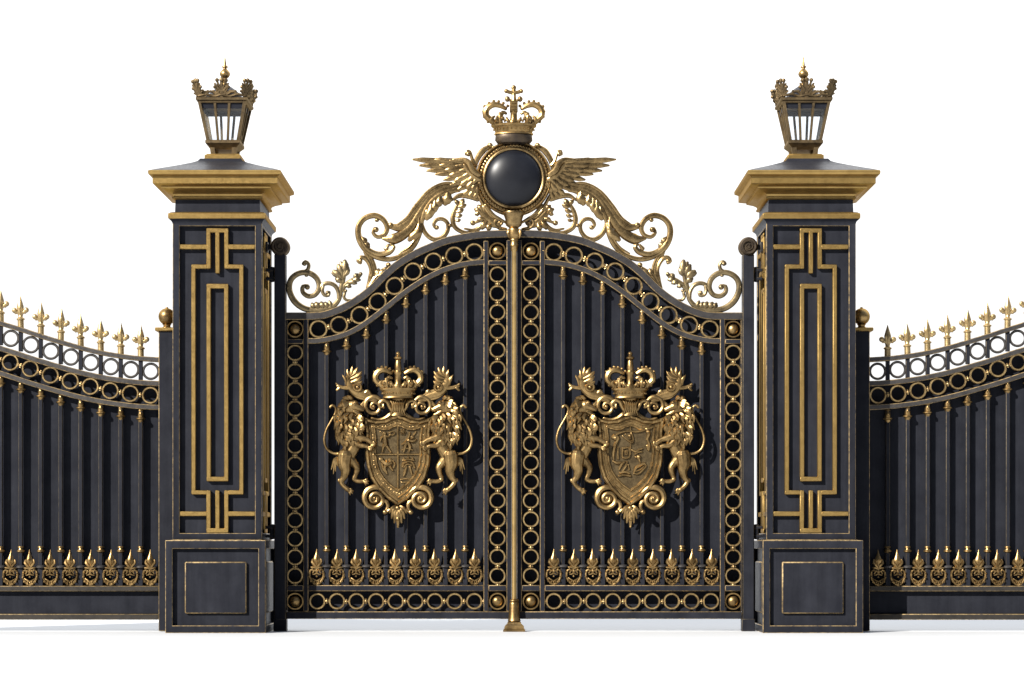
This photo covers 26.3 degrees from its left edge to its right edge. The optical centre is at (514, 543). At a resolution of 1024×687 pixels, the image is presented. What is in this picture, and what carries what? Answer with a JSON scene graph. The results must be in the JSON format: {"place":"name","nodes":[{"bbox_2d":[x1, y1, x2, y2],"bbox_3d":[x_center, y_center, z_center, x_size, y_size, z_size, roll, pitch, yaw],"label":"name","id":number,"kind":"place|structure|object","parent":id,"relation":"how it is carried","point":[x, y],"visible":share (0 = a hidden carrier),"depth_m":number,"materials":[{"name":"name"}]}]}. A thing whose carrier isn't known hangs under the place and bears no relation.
{"place":"outdoors","nodes":[
{"label":"outdoors","id":0,"kind":"place"},
{"bbox_2d":[0,546,1023,686],"bbox_3d":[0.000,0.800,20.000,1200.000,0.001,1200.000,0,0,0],"label":"ground","id":1,"kind":"structure","parent":0,"point":[491,653],"depth_m":15.78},
{"bbox_2d":[0,289,158,619],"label":"side fence","id":2,"kind":"object","parent":1,"relation":"on","point":[79,493],"visible":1,"depth_m":20.05,"materials":[{"name":"metal"}]},
{"bbox_2d":[155,307,172,630],"bbox_3d":[-3.174,-0.680,20.000,0.181,2.954,0.176,0,0,0],"label":"fence post","id":3,"kind":"object","parent":1,"relation":"on","point":[165,331],"visible":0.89,"depth_m":19.93,"materials":[{"name":"metal"}]},
{"bbox_2d":[148,158,293,632],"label":"gate pillar","id":4,"kind":"structure","parent":1,"relation":"on","point":[219,562],"depth_m":19.61,"materials":[{"name":"metal"}]},
{"bbox_2d":[191,58,257,160],"bbox_3d":[-2.639,-3.962,20.000,0.558,0.972,0.558,0,0,0],"label":"crowned lantern","id":5,"kind":"object","parent":4,"relation":"on","point":[223,98],"visible":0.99,"depth_m":19.84,"materials":[{"name":"gold metal"}]},
{"bbox_2d":[266,237,289,630],"bbox_3d":[-2.158,-0.994,19.996,0.221,3.588,0.152,0,0,0],"label":"hinge post","id":6,"kind":"object","parent":1,"relation":"on","point":[279,247],"visible":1,"depth_m":19.95,"materials":[{"name":"metal"}]},
{"bbox_2d":[286,182,510,618],"bbox_3d":[-1.042,-1.305,20.025,2.081,3.986,0.180,0,0,0],"label":"gate leaf","id":7,"kind":"object","parent":6,"relation":"attached to","point":[440,302],"visible":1,"depth_m":20.05,"materials":[{"name":"metal"}]},
{"bbox_2d":[323,351,472,527],"bbox_3d":[-1.057,-0.940,19.919,1.364,1.605,0.170,0,0,0],"label":"coat of arms","id":8,"kind":"object","parent":7,"relation":"attached to","point":[398,439],"visible":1,"depth_m":19.91},
{"bbox_2d":[503,228,524,631],"bbox_3d":[0.000,-1.030,19.924,0.202,3.660,0.202,0,0,0],"label":"meeting pole","id":9,"kind":"object","parent":1,"relation":"on","point":[513,624],"visible":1,"depth_m":19.90,"materials":[{"name":"gold metal"}]},
{"bbox_2d":[412,85,615,228],"bbox_3d":[0.000,-3.514,19.968,1.863,1.317,0.250,0,0,0],"label":"winged medallion","id":10,"kind":"object","parent":9,"relation":"on","point":[513,178],"visible":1,"depth_m":19.94,"materials":[{"name":"gold metal"}]},
{"bbox_2d":[738,237,762,630],"bbox_3d":[2.158,-0.994,19.996,0.221,3.588,0.152,0,0,0],"label":"hinge post","id":11,"kind":"object","parent":1,"relation":"on","point":[748,247],"visible":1,"depth_m":19.95,"materials":[{"name":"metal"}]},
{"bbox_2d":[517,182,741,618],"bbox_3d":[1.042,-1.305,20.026,2.081,3.986,0.179,0,0,0],"label":"gate leaf","id":12,"kind":"object","parent":11,"relation":"attached to","point":[586,301],"visible":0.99,"depth_m":20.05,"materials":[{"name":"metal"}]},
{"bbox_2d":[555,351,704,527],"bbox_3d":[1.057,-0.940,19.919,1.364,1.605,0.170,0,0,0],"label":"coat of arms","id":13,"kind":"object","parent":12,"relation":"attached to","point":[630,439],"visible":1,"depth_m":19.91},
{"bbox_2d":[734,158,879,632],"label":"gate pillar","id":14,"kind":"structure","parent":1,"relation":"on","point":[808,562],"depth_m":19.61,"materials":[{"name":"metal"}]},
{"bbox_2d":[770,56,836,161],"bbox_3d":[2.639,-3.962,20.000,0.558,0.972,0.558,0,0,0],"label":"crowned lantern","id":15,"kind":"object","parent":14,"relation":"on","point":[804,98],"visible":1,"depth_m":19.84,"materials":[{"name":"gold metal"}]},
{"bbox_2d":[856,307,872,630],"bbox_3d":[3.174,-0.680,20.000,0.181,2.954,0.176,0,0,0],"label":"fence post","id":16,"kind":"object","parent":1,"relation":"on","point":[862,428],"visible":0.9,"depth_m":19.93,"materials":[{"name":"metal"}]},
{"bbox_2d":[870,296,1023,619],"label":"side fence","id":17,"kind":"object","parent":1,"relation":"on","point":[947,494],"visible":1,"depth_m":20.05,"materials":[{"name":"metal"}]},
{"bbox_2d":[0,0,1023,545],"label":"sky","id":18,"kind":"structure","parent":0,"point":[96,96],"materials":[{"name":"white"}]}
]}

